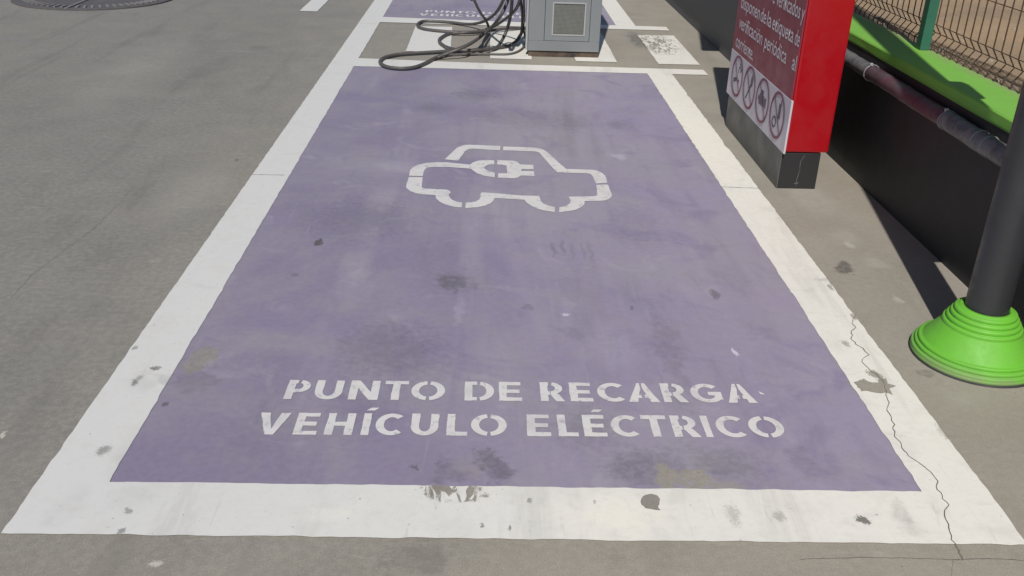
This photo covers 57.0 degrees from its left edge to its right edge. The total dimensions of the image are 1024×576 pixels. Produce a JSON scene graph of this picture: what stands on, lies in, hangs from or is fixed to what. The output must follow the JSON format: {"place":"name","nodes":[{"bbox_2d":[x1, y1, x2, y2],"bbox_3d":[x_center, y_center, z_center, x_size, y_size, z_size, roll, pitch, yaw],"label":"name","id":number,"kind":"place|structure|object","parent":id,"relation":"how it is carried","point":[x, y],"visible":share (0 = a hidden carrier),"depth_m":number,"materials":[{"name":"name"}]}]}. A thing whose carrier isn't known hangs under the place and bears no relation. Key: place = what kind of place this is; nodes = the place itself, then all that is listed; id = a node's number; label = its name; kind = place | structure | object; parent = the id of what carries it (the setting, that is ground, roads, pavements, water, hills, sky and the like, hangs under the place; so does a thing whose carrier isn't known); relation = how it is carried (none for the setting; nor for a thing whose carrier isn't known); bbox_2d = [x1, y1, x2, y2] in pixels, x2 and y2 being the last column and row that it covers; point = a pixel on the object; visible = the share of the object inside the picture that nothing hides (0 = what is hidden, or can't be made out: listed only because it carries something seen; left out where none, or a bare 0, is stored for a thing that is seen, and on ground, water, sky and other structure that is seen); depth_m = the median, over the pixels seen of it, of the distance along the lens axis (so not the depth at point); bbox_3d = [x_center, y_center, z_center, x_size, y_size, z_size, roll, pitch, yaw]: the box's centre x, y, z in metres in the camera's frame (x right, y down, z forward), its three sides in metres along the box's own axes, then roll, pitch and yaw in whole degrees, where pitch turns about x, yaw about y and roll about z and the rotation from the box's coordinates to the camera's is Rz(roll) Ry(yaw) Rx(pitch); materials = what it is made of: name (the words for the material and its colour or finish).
{"place":"outdoors","nodes":[
{"label":"outdoors","id":0,"kind":"place"},
{"bbox_2d":[0,0,1023,575],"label":"ground","id":1,"kind":"structure","parent":0,"point":[168,122],"depth_m":4.22,"materials":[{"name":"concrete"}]},
{"bbox_2d":[10,0,171,10],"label":"manhole cover","id":2,"kind":"object","parent":1,"relation":"on","point":[78,5],"visible":1,"depth_m":9.44,"materials":[{"name":"metal"}]},
{"bbox_2d":[300,0,327,10],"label":"road marking","id":3,"kind":"object","parent":1,"relation":"on","point":[314,5],"visible":1,"depth_m":9.84,"materials":[{"name":"white paint"}]},
{"bbox_2d":[16,189,953,575],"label":"hairline crack","id":4,"kind":"object","parent":1,"relation":"on","point":[130,189],"visible":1,"depth_m":4.08,"materials":[{"name":"concrete"}]},
{"bbox_2d":[378,0,601,69],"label":"charging station","id":5,"kind":"object","parent":1,"relation":"on","point":[560,28],"visible":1,"depth_m":7.84,"materials":[{"name":"grey paint"}]},
{"bbox_2d":[544,0,590,41],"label":"door","id":6,"kind":"structure","parent":5,"relation":"in","point":[565,20],"depth_m":7.80,"materials":[{"name":"grey paint"}]},
{"bbox_2d":[383,0,614,24],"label":"charging bay","id":7,"kind":"object","parent":1,"relation":"on","point":[407,8],"visible":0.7,"depth_m":9.89,"materials":[{"name":"purple paint"}]},
{"bbox_2d":[420,13,525,17],"bbox_3d":[-0.115,-2.763,9.602,1.651,0.001,0.165,1,26,-2],"label":"painted lettering","id":8,"kind":"object","parent":7,"relation":"on","point":[466,15],"visible":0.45,"depth_m":9.58,"materials":[{"name":"paint"}]},
{"bbox_2d":[425,10,525,14],"bbox_3d":[-0.115,-2.842,9.766,1.554,0.001,0.130,1,26,-2],"label":"painted lettering","id":9,"kind":"object","parent":7,"relation":"on","point":[507,13],"visible":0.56,"depth_m":9.76,"materials":[{"name":"paint"}]},
{"bbox_2d":[1,23,1023,544],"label":"bay border","id":10,"kind":"object","parent":1,"relation":"on","point":[75,491],"visible":1,"depth_m":2.66,"materials":[{"name":"white paint"}]},
{"bbox_2d":[641,494,659,509],"bbox_3d":[0.387,0.596,2.632,0.057,0.001,0.071,1,26,-2],"label":"worn blot","id":11,"kind":"object","parent":10,"relation":"on","point":[650,501],"visible":1,"depth_m":2.63,"materials":[{"name":"paint"}]},
{"bbox_2d":[854,378,894,393],"bbox_3d":[1.249,0.337,3.235,0.141,0.001,0.108,1,26,-2],"label":"worn patch","id":12,"kind":"object","parent":10,"relation":"on","point":[865,385],"visible":1,"depth_m":3.24,"materials":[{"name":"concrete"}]},
{"bbox_2d":[851,316,963,559],"bbox_3d":[1.248,0.406,3.088,0.070,0.001,1.409,4,26,4],"label":"crack","id":13,"kind":"object","parent":10,"relation":"on","point":[901,444],"visible":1,"depth_m":2.91,"materials":[{"name":"grey concrete"}]},
{"bbox_2d":[359,0,668,30],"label":"bay border","id":14,"kind":"object","parent":1,"relation":"on","point":[377,10],"visible":0.81,"depth_m":9.35,"materials":[{"name":"white paint"}]},
{"bbox_2d":[110,66,920,490],"bbox_3d":[-0.029,-0.576,5.054,2.332,0.001,5.292,1,26,-2],"label":"charging bay","id":15,"kind":"object","parent":1,"relation":"on","point":[362,264],"visible":0.99,"depth_m":3.60,"materials":[{"name":"purple paint"}]},
{"bbox_2d":[406,145,611,211],"bbox_3d":[-0.022,-0.612,5.125,1.070,0.001,1.086,1,26,-2],"label":"car symbol","id":16,"kind":"object","parent":15,"relation":"on","point":[414,184],"visible":1,"depth_m":5.11,"materials":[{"name":"paint"}]},
{"bbox_2d":[283,380,757,402],"bbox_3d":[0.034,0.344,3.137,1.555,0.001,0.120,1,26,-2],"label":"painted lettering","id":17,"kind":"object","parent":15,"relation":"on","point":[574,392],"visible":1,"depth_m":3.13,"materials":[{"name":"paint"}]},
{"bbox_2d":[261,408,783,437],"bbox_3d":[0.036,0.423,2.972,1.650,0.001,0.154,1,26,-2],"label":"painted lettering","id":18,"kind":"object","parent":15,"relation":"on","point":[450,428],"visible":1,"depth_m":2.96,"materials":[{"name":"paint"}]},
{"bbox_2d":[406,26,699,64],"bbox_3d":[0.321,-2.170,8.396,2.451,0.001,1.400,1,26,-2],"label":"hatched strip","id":19,"kind":"object","parent":1,"relation":"on","point":[666,49],"visible":0.68,"depth_m":8.30,"materials":[{"name":"white paint"}]},
{"bbox_2d":[254,174,1018,559],"bbox_3d":[0.032,0.054,3.734,2.778,0.001,2.924,1,26,-2],"label":"slab joint","id":20,"kind":"object","parent":1,"relation":"on","point":[804,558],"visible":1,"depth_m":2.46,"materials":[{"name":"concrete"}]},
{"bbox_2d":[725,0,854,188],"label":"totem","id":21,"kind":"object","parent":1,"relation":"on","point":[786,69],"visible":1,"depth_m":5.01,"materials":[{"name":"red paint"}]},
{"bbox_2d":[665,0,1023,327],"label":"wall","id":22,"kind":"structure","parent":1,"relation":"on","point":[928,184],"depth_m":4.53,"materials":[{"name":"black paint"}]},
{"bbox_2d":[844,49,1006,166],"bbox_3d":[1.873,-1.366,5.433,0.091,0.098,11.001,1,26,-2],"label":"conduit pipe","id":23,"kind":"object","parent":22,"relation":"attached to","point":[983,143],"visible":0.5,"depth_m":4.18,"materials":[{"name":"grey plastic"}]},
{"bbox_2d":[854,0,1023,92],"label":"fence","id":24,"kind":"object","parent":22,"relation":"on","point":[925,33],"visible":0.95,"depth_m":4.79,"materials":[{"name":"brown metal"}]},
{"bbox_2d":[908,81,1023,387],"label":"pole","id":25,"kind":"object","parent":1,"relation":"on","point":[975,336],"visible":1,"depth_m":3.28,"materials":[{"name":"grey paint"}]},
{"bbox_2d":[853,0,1023,92],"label":"dirt lot","id":26,"kind":"structure","parent":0,"point":[996,67],"depth_m":5.64,"materials":[{"name":"beige soil"}]},
{"bbox_2d":[880,1,1016,81],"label":"pebbles","id":27,"kind":"object","parent":26,"relation":"on","point":[988,60],"visible":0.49,"depth_m":5.25,"materials":[{"name":"stone"}]}
]}

